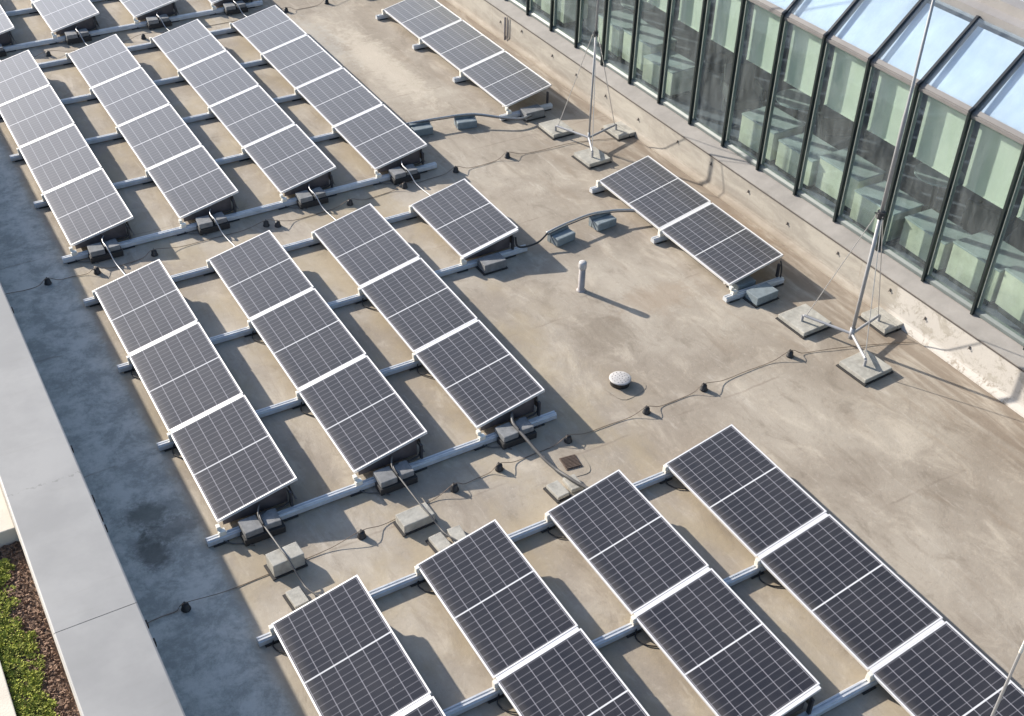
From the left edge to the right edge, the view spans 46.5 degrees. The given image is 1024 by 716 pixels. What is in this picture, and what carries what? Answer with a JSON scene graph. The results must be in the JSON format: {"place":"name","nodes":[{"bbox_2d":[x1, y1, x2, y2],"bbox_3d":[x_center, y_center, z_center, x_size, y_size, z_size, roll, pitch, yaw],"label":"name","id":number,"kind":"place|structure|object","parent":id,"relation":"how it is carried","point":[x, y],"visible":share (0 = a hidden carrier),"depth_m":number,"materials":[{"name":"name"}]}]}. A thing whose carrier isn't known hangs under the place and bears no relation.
{"place":"outdoors","nodes":[
{"label":"outdoors","id":0,"kind":"place"},
{"bbox_3d":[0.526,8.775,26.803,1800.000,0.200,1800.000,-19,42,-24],"label":"ground","id":1,"kind":"structure","parent":0,"visible":0},
{"bbox_2d":[446,0,1023,417],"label":"glazed building","id":2,"kind":"structure","parent":1,"relation":"on","point":[854,61],"depth_m":18.09,"materials":[{"name":"glass"}]},
{"bbox_2d":[541,0,587,27],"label":"cabinet","id":3,"kind":"object","parent":2,"relation":"on","point":[566,13],"visible":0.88,"depth_m":24.30,"materials":[{"name":"grey fabric"}]},
{"bbox_2d":[597,9,647,60],"bbox_3d":[2.153,-6.323,23.330,0.678,0.654,0.879,-16,41,-21],"label":"cabinet","id":4,"kind":"object","parent":2,"relation":"on","point":[621,20],"visible":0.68,"depth_m":23.08,"materials":[{"name":"grey fabric"}]},
{"bbox_2d":[622,24,676,74],"bbox_3d":[2.598,-5.830,22.685,0.612,0.686,0.892,-19,42,-24],"label":"cabinet","id":5,"kind":"object","parent":2,"relation":"on","point":[651,37],"visible":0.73,"depth_m":22.48,"materials":[{"name":"grey fabric"}]},
{"bbox_2d":[642,49,694,98],"bbox_3d":[2.923,-5.252,22.062,0.637,0.550,0.861,-21,43,-26],"label":"cabinet","id":6,"kind":"object","parent":2,"relation":"on","point":[680,76],"visible":0.66,"depth_m":21.85,"materials":[{"name":"grey fabric"}]},
{"bbox_2d":[703,40,733,85],"bbox_3d":[3.886,-5.686,22.403,0.660,0.860,0.680,21,42,23],"label":"lounge chair","id":7,"kind":"object","parent":2,"relation":"on","point":[717,57],"visible":0.43,"depth_m":22.33,"materials":[{"name":"grey fabric"}]},
{"bbox_2d":[721,63,765,120],"bbox_3d":[4.081,-4.708,21.149,0.660,0.860,0.680,-5,38,-8],"label":"lounge chair","id":8,"kind":"object","parent":2,"relation":"on","point":[751,92],"visible":0.75,"depth_m":21.13,"materials":[{"name":"grey fabric"}]},
{"bbox_2d":[739,106,804,163],"bbox_3d":[4.371,-3.768,20.147,0.670,0.619,0.840,-19,42,-25],"label":"cabinet","id":9,"kind":"object","parent":2,"relation":"on","point":[784,124],"visible":0.69,"depth_m":19.95,"materials":[{"name":"grey fabric"}]},
{"bbox_2d":[776,89,820,118],"bbox_3d":[4.876,-4.142,20.555,0.760,0.730,0.760,-19,42,-24],"label":"round table","id":10,"kind":"object","parent":2,"relation":"on","point":[796,100],"visible":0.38,"depth_m":20.31,"materials":[{"name":"grey fabric"}]},
{"bbox_2d":[775,133,837,188],"bbox_3d":[4.845,-3.228,19.523,0.638,0.551,0.845,-19,42,-24],"label":"cabinet","id":11,"kind":"object","parent":2,"relation":"on","point":[788,155],"visible":0.6,"depth_m":19.38,"materials":[{"name":"grey fabric"}]},
{"bbox_2d":[816,105,850,149],"bbox_3d":[5.382,-3.712,19.914,0.680,0.860,0.660,1,38,0],"label":"lounge chair","id":12,"kind":"object","parent":2,"relation":"on","point":[835,133],"visible":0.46,"depth_m":19.75,"materials":[{"name":"grey fabric"}]},
{"bbox_2d":[815,148,885,212],"bbox_3d":[5.346,-2.799,18.914,0.568,0.642,0.888,-19,42,-25],"label":"cabinet","id":13,"kind":"object","parent":2,"relation":"on","point":[830,173],"visible":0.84,"depth_m":18.75,"materials":[{"name":"grey fabric"}]},
{"bbox_2d":[850,180,923,243],"bbox_3d":[5.710,-2.215,18.230,0.628,0.575,0.833,-19,42,-25],"label":"cabinet","id":14,"kind":"object","parent":2,"relation":"on","point":[867,202],"visible":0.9,"depth_m":18.06,"materials":[{"name":"grey fabric"}]},
{"bbox_2d":[899,209,970,272],"bbox_3d":[6.244,-1.719,17.626,0.532,0.555,0.840,-17,42,-22],"label":"cabinet","id":15,"kind":"object","parent":2,"relation":"on","point":[916,237],"visible":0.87,"depth_m":17.49,"materials":[{"name":"grey fabric"}]},
{"bbox_2d":[914,163,964,212],"bbox_3d":[6.582,-2.558,18.575,0.760,0.730,0.760,-19,42,-24],"label":"round table","id":16,"kind":"object","parent":2,"relation":"on","point":[927,174],"visible":0.45,"depth_m":18.33,"materials":[{"name":"grey fabric"}]},
{"bbox_2d":[945,230,1023,304],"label":"cabinet","id":17,"kind":"object","parent":2,"relation":"on","point":[967,262],"visible":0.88,"depth_m":16.86,"materials":[{"name":"grey fabric"}]},
{"bbox_2d":[960,199,1019,242],"bbox_3d":[7.094,-1.991,17.758,0.680,0.860,0.660,-31,48,-35],"label":"lounge chair","id":18,"kind":"object","parent":2,"relation":"on","point":[978,216],"visible":0.58,"depth_m":17.50,"materials":[{"name":"grey fabric"}]},
{"bbox_2d":[995,263,1023,330],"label":"cabinet","id":19,"kind":"object","parent":2,"relation":"on","point":[1009,301],"visible":1,"depth_m":16.36,"materials":[{"name":"grey fabric"}]},
{"bbox_3d":[-3.789,1.543,25.226,11.340,12.970,50.000,-19,42,-24],"label":"block of flats","id":20,"kind":"object","parent":1,"relation":"on","visible":0},
{"bbox_2d":[0,0,1023,715],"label":"roof","id":21,"kind":"structure","parent":20,"relation":"on","point":[910,470],"depth_m":15.97,"materials":[{"name":"beige concrete"}]},
{"bbox_2d":[0,283,184,715],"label":"parapet wall","id":22,"kind":"structure","parent":21,"relation":"on","point":[106,646],"depth_m":11.96,"materials":[{"name":"grey concrete"}]},
{"bbox_2d":[0,486,79,715],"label":"roof planter","id":23,"kind":"object","parent":22,"relation":"attached to","point":[8,534],"visible":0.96,"depth_m":11.61,"materials":[{"name":"green soil"}]},
{"bbox_2d":[0,558,59,715],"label":"moss","id":24,"kind":"object","parent":23,"relation":"on","point":[33,679],"visible":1,"depth_m":11.24,"materials":[{"name":"green plant"}]},
{"bbox_2d":[0,543,78,715],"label":"bark mulch","id":25,"kind":"object","parent":23,"relation":"on","point":[50,681],"visible":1,"depth_m":11.58,"materials":[{"name":"brown wood"}]},
{"bbox_2d":[3,0,262,52],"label":"mounting rail","id":26,"kind":"object","parent":21,"relation":"on","point":[54,39],"visible":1,"depth_m":25.36,"materials":[{"name":"grey metal"}]},
{"bbox_2d":[33,0,99,34],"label":"solar panel","id":27,"kind":"object","parent":26,"relation":"on","point":[60,16],"visible":1,"depth_m":25.29,"materials":[{"name":"grey"}]},
{"bbox_2d":[119,0,178,19],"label":"solar panel","id":28,"kind":"object","parent":26,"relation":"on","point":[140,9],"visible":1,"depth_m":25.79,"materials":[{"name":"grey"}]},
{"bbox_2d":[37,22,236,68],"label":"mounting rail","id":29,"kind":"object","parent":21,"relation":"on","point":[151,44],"visible":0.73,"depth_m":24.61,"materials":[{"name":"grey metal"}]},
{"bbox_2d":[0,50,49,104],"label":"solar panel","id":30,"kind":"object","parent":29,"relation":"on","point":[21,74],"visible":0.91,"depth_m":22.73,"materials":[{"name":"grey"}]},
{"bbox_2d":[68,34,140,87],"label":"solar panel","id":31,"kind":"object","parent":29,"relation":"attached to","point":[103,60],"visible":0.94,"depth_m":23.48,"materials":[{"name":"grey"}]},
{"bbox_2d":[152,19,225,69],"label":"solar panel","id":32,"kind":"object","parent":29,"relation":"attached to","point":[188,44],"visible":0.94,"depth_m":24.18,"materials":[{"name":"grey"}]},
{"bbox_2d":[232,5,306,53],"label":"solar panel","id":33,"kind":"object","parent":29,"relation":"on","point":[267,29],"visible":0.94,"depth_m":24.88,"materials":[{"name":"grey"}]},
{"bbox_2d":[0,35,305,118],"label":"mounting rail","id":34,"kind":"object","parent":21,"relation":"on","point":[262,61],"visible":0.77,"depth_m":23.35,"materials":[{"name":"grey metal"}]},
{"bbox_2d":[0,85,74,146],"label":"solar panel","id":35,"kind":"object","parent":34,"relation":"on","point":[35,115],"visible":0.93,"depth_m":21.55,"materials":[{"name":"grey"}]},
{"bbox_2d":[92,67,169,125],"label":"solar panel","id":36,"kind":"object","parent":34,"relation":"on","point":[129,96],"visible":0.94,"depth_m":22.25,"materials":[{"name":"grey"}]},
{"bbox_2d":[180,51,258,106],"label":"solar panel","id":37,"kind":"object","parent":34,"relation":"on","point":[217,78],"visible":0.94,"depth_m":22.95,"materials":[{"name":"grey"}]},
{"bbox_2d":[263,35,342,88],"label":"solar panel","id":38,"kind":"object","parent":34,"relation":"on","point":[296,63],"visible":0.94,"depth_m":23.65,"materials":[{"name":"grey"}]},
{"bbox_2d":[9,67,341,161],"bbox_3d":[-5.978,-4.562,22.040,6.460,0.422,0.140,-19,42,-24],"label":"mounting rail","id":39,"kind":"object","parent":21,"relation":"on","point":[209,115],"visible":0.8,"depth_m":22.06,"materials":[{"name":"grey metal"}]},
{"bbox_2d":[19,124,101,193],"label":"solar panel","id":40,"kind":"object","parent":39,"relation":"on","point":[59,158],"visible":0.94,"depth_m":20.32,"materials":[{"name":"grey"}]},
{"bbox_2d":[118,104,201,169],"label":"solar panel","id":41,"kind":"object","parent":39,"relation":"on","point":[158,136],"visible":0.94,"depth_m":21.03,"materials":[{"name":"grey"}]},
{"bbox_2d":[210,85,294,147],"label":"solar panel","id":42,"kind":"object","parent":39,"relation":"on","point":[248,117],"visible":0.94,"depth_m":21.73,"materials":[{"name":"grey"}]},
{"bbox_2d":[297,68,382,126],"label":"solar panel","id":43,"kind":"object","parent":39,"relation":"on","point":[337,97],"visible":0.94,"depth_m":22.44,"materials":[{"name":"grey"}]},
{"bbox_2d":[33,104,381,208],"bbox_3d":[-5.069,-3.588,20.819,6.460,0.422,0.140,-19,42,-24],"label":"mounting rail","id":44,"kind":"object","parent":21,"relation":"on","point":[242,156],"visible":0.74,"depth_m":20.85,"materials":[{"name":"grey metal"}]},
{"bbox_2d":[61,152,436,263],"bbox_3d":[-4.191,-2.632,19.649,6.460,0.384,0.390,-19,42,-24],"label":"mounting rail","id":45,"kind":"object","parent":21,"relation":"on","point":[74,255],"visible":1,"depth_m":19.51,"materials":[{"name":"grey metal"}]},
{"bbox_2d":[44,168,134,248],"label":"solar panel","id":46,"kind":"object","parent":45,"relation":"on","point":[90,208],"visible":1,"depth_m":19.01,"materials":[{"name":"grey"}]},
{"bbox_2d":[148,145,238,221],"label":"solar panel","id":47,"kind":"object","parent":45,"relation":"on","point":[194,183],"visible":1,"depth_m":19.72,"materials":[{"name":"grey"}]},
{"bbox_2d":[244,124,335,195],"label":"solar panel","id":48,"kind":"object","parent":45,"relation":"on","point":[293,159],"visible":1,"depth_m":20.43,"materials":[{"name":"grey"}]},
{"bbox_2d":[335,104,426,172],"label":"solar panel","id":49,"kind":"object","parent":45,"relation":"on","point":[382,138],"visible":1,"depth_m":21.13,"materials":[{"name":"grey"}]},
{"bbox_2d":[83,205,418,306],"bbox_3d":[-3.468,-1.869,18.692,6.480,0.384,0.140,-19,42,-24],"label":"mounting rail","id":50,"kind":"object","parent":21,"relation":"on","point":[314,240],"visible":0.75,"depth_m":18.70,"materials":[{"name":"grey metal"}]},
{"bbox_2d":[95,259,197,354],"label":"solar panel","id":51,"kind":"object","parent":50,"relation":"on","point":[145,305],"visible":0.94,"depth_m":16.98,"materials":[{"name":"grey"}]},
{"bbox_2d":[209,230,313,319],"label":"solar panel","id":52,"kind":"object","parent":50,"relation":"attached to","point":[260,273],"visible":0.94,"depth_m":17.68,"materials":[{"name":"grey"}]},
{"bbox_2d":[314,203,419,286],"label":"solar panel","id":53,"kind":"object","parent":50,"relation":"attached to","point":[365,244],"visible":0.94,"depth_m":18.38,"materials":[{"name":"grey"}]},
{"bbox_2d":[412,178,518,259],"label":"solar panel","id":54,"kind":"object","parent":50,"relation":"on","point":[462,217],"visible":1,"depth_m":19.05,"materials":[{"name":"grey"}]},
{"bbox_2d":[240,518,285,545],"bbox_3d":[-2.909,2.032,13.924,0.500,0.098,0.170,-19,42,-24],"label":"block cradle","id":55,"kind":"object","parent":21,"relation":"on","point":[274,531],"visible":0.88,"depth_m":13.86,"materials":[{"name":"grey rubber"}]},
{"bbox_2d":[238,515,263,538],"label":"ballast block","id":56,"kind":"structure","parent":55,"relation":"on","point":[250,526],"depth_m":13.81,"materials":[{"name":"concrete"}]},
{"bbox_2d":[264,542,307,580],"bbox_3d":[-2.575,2.293,13.516,0.430,0.200,0.260,-21,43,-26],"label":"cable paver","id":57,"kind":"object","parent":21,"relation":"on","point":[277,566],"visible":1,"depth_m":13.45,"materials":[{"name":"grey concrete"}]},
{"bbox_2d":[282,586,309,610],"bbox_3d":[-2.374,2.658,13.158,0.220,0.070,0.300,-22,44,-27],"label":"cable paver","id":58,"kind":"object","parent":21,"relation":"on","point":[295,598],"visible":0.81,"depth_m":13.13,"materials":[{"name":"grey concrete"}]},
{"bbox_2d":[157,319,476,451],"bbox_3d":[-2.418,0.303,15.902,4.740,0.422,0.140,-19,42,-24],"label":"mounting rail","id":59,"kind":"object","parent":21,"relation":"on","point":[169,442],"visible":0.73,"depth_m":15.75,"materials":[{"name":"grey metal"}]},
{"bbox_2d":[117,229,526,373],"bbox_3d":[-2.574,-0.926,17.479,6.480,0.422,0.140,-19,42,-24],"label":"mounting rail","id":60,"kind":"object","parent":21,"relation":"on","point":[464,265],"visible":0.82,"depth_m":17.64,"materials":[{"name":"grey metal"}]},
{"bbox_2d":[130,322,243,431],"bbox_3d":[-4.342,0.263,15.821,1.023,0.358,1.761,-19,42,-24],"label":"solar panel","id":61,"kind":"object","parent":60,"relation":"on","point":[185,375],"visible":0.94,"depth_m":15.75,"materials":[{"name":"grey"}]},
{"bbox_2d":[251,288,366,390],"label":"solar panel","id":62,"kind":"object","parent":60,"relation":"attached to","point":[307,337],"visible":0.94,"depth_m":16.46,"materials":[{"name":"grey"}]},
{"bbox_2d":[361,258,477,352],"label":"solar panel","id":63,"kind":"object","parent":60,"relation":"attached to","point":[418,303],"visible":0.94,"depth_m":17.16,"materials":[{"name":"grey"}]},
{"bbox_2d":[205,401,556,547],"bbox_3d":[-1.540,1.259,14.733,4.740,0.384,0.390,-19,42,-24],"label":"mounting rail","id":64,"kind":"object","parent":21,"relation":"on","point":[354,489],"visible":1,"depth_m":14.52,"materials":[{"name":"grey metal"}]},
{"bbox_2d":[171,395,297,524],"bbox_3d":[-3.429,1.234,14.602,1.023,0.358,1.761,-19,42,-24],"label":"solar panel","id":65,"kind":"object","parent":64,"relation":"on","point":[238,466],"visible":1,"depth_m":14.47,"materials":[{"name":"grey"}]},
{"bbox_2d":[299,356,426,474],"bbox_3d":[-1.938,0.727,15.308,1.023,0.358,1.761,-19,42,-24],"label":"solar panel","id":66,"kind":"object","parent":64,"relation":"on","point":[365,417],"visible":0.99,"depth_m":15.18,"materials":[{"name":"grey"}]},
{"bbox_2d":[416,320,544,430],"bbox_3d":[-0.458,0.225,16.007,1.023,0.358,1.761,-19,42,-24],"label":"solar panel","id":67,"kind":"object","parent":64,"relation":"on","point":[481,375],"visible":0.96,"depth_m":15.88,"materials":[{"name":"grey"}]},
{"bbox_2d":[375,9,389,19],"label":"mounting rail","id":68,"kind":"object","parent":21,"relation":"on","point":[383,16],"visible":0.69,"depth_m":26.18,"materials":[{"name":"grey metal"}]},
{"bbox_2d":[384,0,461,38],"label":"solar panel","id":69,"kind":"object","parent":68,"relation":"on","point":[418,19],"visible":1,"depth_m":25.63,"materials":[{"name":"grey"}]},
{"bbox_2d":[393,502,436,536],"bbox_3d":[-1.151,1.903,14.117,0.460,0.140,0.270,-20,43,-26],"label":"cable paver","id":70,"kind":"object","parent":21,"relation":"on","point":[412,520],"visible":0.85,"depth_m":14.05,"materials":[{"name":"grey concrete"}]},
{"bbox_2d":[412,20,460,49],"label":"mounting rail","id":71,"kind":"object","parent":21,"relation":"on","point":[420,45],"visible":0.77,"depth_m":24.98,"materials":[{"name":"grey metal"}]},
{"bbox_2d":[421,20,504,70],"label":"solar panel","id":72,"kind":"object","parent":71,"relation":"on","point":[461,45],"visible":1,"depth_m":24.45,"materials":[{"name":"grey"}]},
{"bbox_2d":[256,464,674,646],"bbox_3d":[0.092,1.960,13.888,6.460,0.384,0.140,-19,42,-24],"label":"mounting rail","id":73,"kind":"object","parent":21,"relation":"on","point":[268,638],"visible":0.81,"depth_m":13.44,"materials":[{"name":"grey metal"}]},
{"bbox_2d":[272,575,431,715],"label":"solar panel","id":74,"kind":"object","parent":73,"relation":"on","point":[345,650],"visible":0.93,"depth_m":12.21,"materials":[{"name":"grey"}]},
{"bbox_2d":[417,519,577,679],"bbox_3d":[-0.190,2.608,12.948,1.023,0.358,1.761,-19,42,-24],"label":"solar panel","id":75,"kind":"object","parent":73,"relation":"on","point":[501,603],"visible":0.94,"depth_m":12.87,"materials":[{"name":"grey"}]},
{"bbox_2d":[510,412,587,488],"bbox_3d":[0.484,1.181,14.972,0.258,0.207,1.983,-24,44,-29],"label":"cable","id":76,"kind":"object","parent":73,"relation":"attached to","point":[541,456],"visible":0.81,"depth_m":14.95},
{"bbox_2d":[547,470,708,615],"bbox_3d":[1.293,2.103,13.650,1.023,0.358,1.761,-19,42,-24],"label":"solar panel","id":77,"kind":"object","parent":73,"relation":"attached to","point":[632,546],"visible":0.94,"depth_m":13.57,"materials":[{"name":"grey"}]},
{"bbox_2d":[666,424,826,557],"bbox_3d":[2.782,1.597,14.354,1.023,0.358,1.761,-19,42,-24],"label":"solar panel","id":78,"kind":"object","parent":73,"relation":"on","point":[751,497],"visible":0.94,"depth_m":14.28,"materials":[{"name":"grey"}]},
{"bbox_2d":[475,252,507,275],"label":"ballast block","id":79,"kind":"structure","parent":21,"relation":"on","point":[491,263],"depth_m":18.41,"materials":[{"name":"concrete"}]},
{"bbox_2d":[499,91,552,120],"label":"mounting rail","id":80,"kind":"object","parent":21,"relation":"on","point":[546,107],"visible":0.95,"depth_m":22.59,"materials":[{"name":"grey metal"}]},
{"bbox_2d":[462,51,551,106],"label":"solar panel","id":81,"kind":"object","parent":80,"relation":"on","point":[505,79],"visible":1,"depth_m":23.21,"materials":[{"name":"grey"}]},
{"bbox_2d":[148,342,910,622],"bbox_3d":[0.769,1.142,15.193,11.206,0.103,0.593,-18,42,-23],"label":"earth conductor","id":82,"kind":"object","parent":21,"relation":"on","point":[523,458],"visible":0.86,"depth_m":15.14,"materials":[{"name":"brown"}]},
{"bbox_2d":[537,118,573,139],"bbox_3d":[0.817,-4.272,22.182,0.490,0.085,0.580,-19,42,-24],"label":"mast slab","id":83,"kind":"object","parent":21,"relation":"on","point":[547,128],"depth_m":22.10,"materials":[{"name":"grey concrete"}]},
{"bbox_2d":[555,0,616,157],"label":"lightning mast","id":84,"kind":"object","parent":83,"relation":"on","point":[596,35],"visible":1,"depth_m":21.14,"materials":[{"name":"metal"}]},
{"bbox_2d":[543,480,571,502],"bbox_3d":[0.556,1.627,14.589,0.220,0.070,0.300,-22,44,-27],"label":"cable paver","id":85,"kind":"object","parent":21,"relation":"on","point":[556,491],"visible":1,"depth_m":14.55,"materials":[{"name":"grey concrete"}]},
{"bbox_2d":[547,225,575,246],"bbox_3d":[0.797,-1.966,19.138,0.416,0.175,0.260,-27,46,-31],"label":"tray support","id":86,"kind":"object","parent":21,"relation":"on","point":[561,236],"visible":1,"depth_m":19.08,"materials":[{"name":"concrete"}]},
{"bbox_2d":[554,450,589,476],"bbox_3d":[0.759,1.329,15.036,0.380,0.002,0.480,-13,40,-18],"label":"membrane patch","id":87,"kind":"object","parent":21,"relation":"on","point":[584,468],"visible":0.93,"depth_m":15.02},
{"bbox_2d":[571,147,611,168],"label":"mast slab","id":88,"kind":"structure","parent":21,"relation":"on","point":[586,160],"depth_m":21.25,"materials":[{"name":"grey concrete"}]},
{"bbox_2d":[589,180,606,193],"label":"mounting rail","id":89,"kind":"object","parent":21,"relation":"on","point":[598,188],"visible":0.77,"depth_m":20.38,"materials":[{"name":"grey metal"}]},
{"bbox_2d":[599,156,710,229],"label":"solar panel","id":90,"kind":"object","parent":89,"relation":"on","point":[654,193],"visible":1,"depth_m":19.86,"materials":[{"name":"grey"}]},
{"bbox_2d":[395,513,827,715],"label":"mounting rail","id":91,"kind":"object","parent":21,"relation":"on","point":[489,695],"visible":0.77,"depth_m":12.78,"materials":[{"name":"grey metal"}]},
{"bbox_2d":[402,696,445,715],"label":"solar panel","id":92,"kind":"object","parent":91,"relation":"on","point":[430,707],"visible":1,"depth_m":11.62,"materials":[{"name":"grey"}]},
{"bbox_2d":[497,628,649,715],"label":"solar panel","id":93,"kind":"object","parent":91,"relation":"attached to","point":[574,674],"visible":1,"depth_m":11.99,"materials":[{"name":"grey"}]},
{"bbox_2d":[635,568,819,715],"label":"solar panel","id":94,"kind":"object","parent":91,"relation":"attached to","point":[720,645],"visible":0.93,"depth_m":12.37,"materials":[{"name":"grey"}]},
{"bbox_2d":[760,514,942,671],"bbox_3d":[3.690,2.571,13.133,1.023,0.358,1.761,-19,42,-24],"label":"solar panel","id":95,"kind":"object","parent":91,"relation":"on","point":[861,604],"visible":0.94,"depth_m":13.05,"materials":[{"name":"grey"}]},
{"bbox_2d":[603,373,645,399],"bbox_3d":[1.538,0.383,16.281,0.520,0.002,0.480,-28,47,-32],"label":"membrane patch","id":96,"kind":"object","parent":21,"relation":"on","point":[636,387],"visible":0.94,"depth_m":16.22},
{"bbox_2d":[723,263,783,302],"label":"mounting rail","id":97,"kind":"object","parent":21,"relation":"on","point":[734,295],"visible":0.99,"depth_m":18.02,"materials":[{"name":"grey metal"}]},
{"bbox_2d":[662,203,782,285],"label":"solar panel","id":98,"kind":"object","parent":97,"relation":"on","point":[722,245],"visible":1,"depth_m":18.63,"materials":[{"name":"grey"}]},
{"bbox_2d":[743,283,778,307],"bbox_3d":[3.765,-0.956,17.963,0.470,0.150,0.300,-21,43,-26],"label":"ballast block","id":99,"kind":"object","parent":21,"relation":"on","point":[761,295],"depth_m":17.90,"materials":[{"name":"grey concrete"}]},
{"bbox_2d":[775,304,831,338],"bbox_3d":[4.300,-0.552,17.515,0.590,0.085,0.590,-20,43,-26],"label":"mast slab","id":100,"kind":"object","parent":21,"relation":"on","point":[792,322],"depth_m":17.44,"materials":[{"name":"grey concrete"}]},
{"bbox_2d":[800,0,934,366],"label":"lightning mast","id":101,"kind":"object","parent":100,"relation":"on","point":[880,213],"visible":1,"depth_m":16.02,"materials":[{"name":"metal"}]},
{"bbox_2d":[774,619,943,715],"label":"mounting rail","id":102,"kind":"object","parent":21,"relation":"on","point":[868,683],"visible":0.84,"depth_m":12.24,"materials":[{"name":"grey metal"}]},
{"bbox_2d":[872,621,1023,715],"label":"solar panel","id":103,"kind":"object","parent":102,"relation":"on","point":[946,668],"visible":0.92,"depth_m":12.14,"materials":[{"name":"grey"}]},
{"bbox_2d":[836,350,892,385],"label":"mast slab","id":104,"kind":"structure","parent":21,"relation":"on","point":[875,368],"depth_m":16.59,"materials":[{"name":"grey concrete"}]},
{"bbox_2d":[858,309,896,335],"bbox_3d":[5.397,-0.535,17.531,0.290,0.085,0.540,-19,42,-24],"label":"mast slab","id":105,"kind":"object","parent":21,"relation":"on","point":[884,326],"depth_m":17.45,"materials":[{"name":"grey concrete"}]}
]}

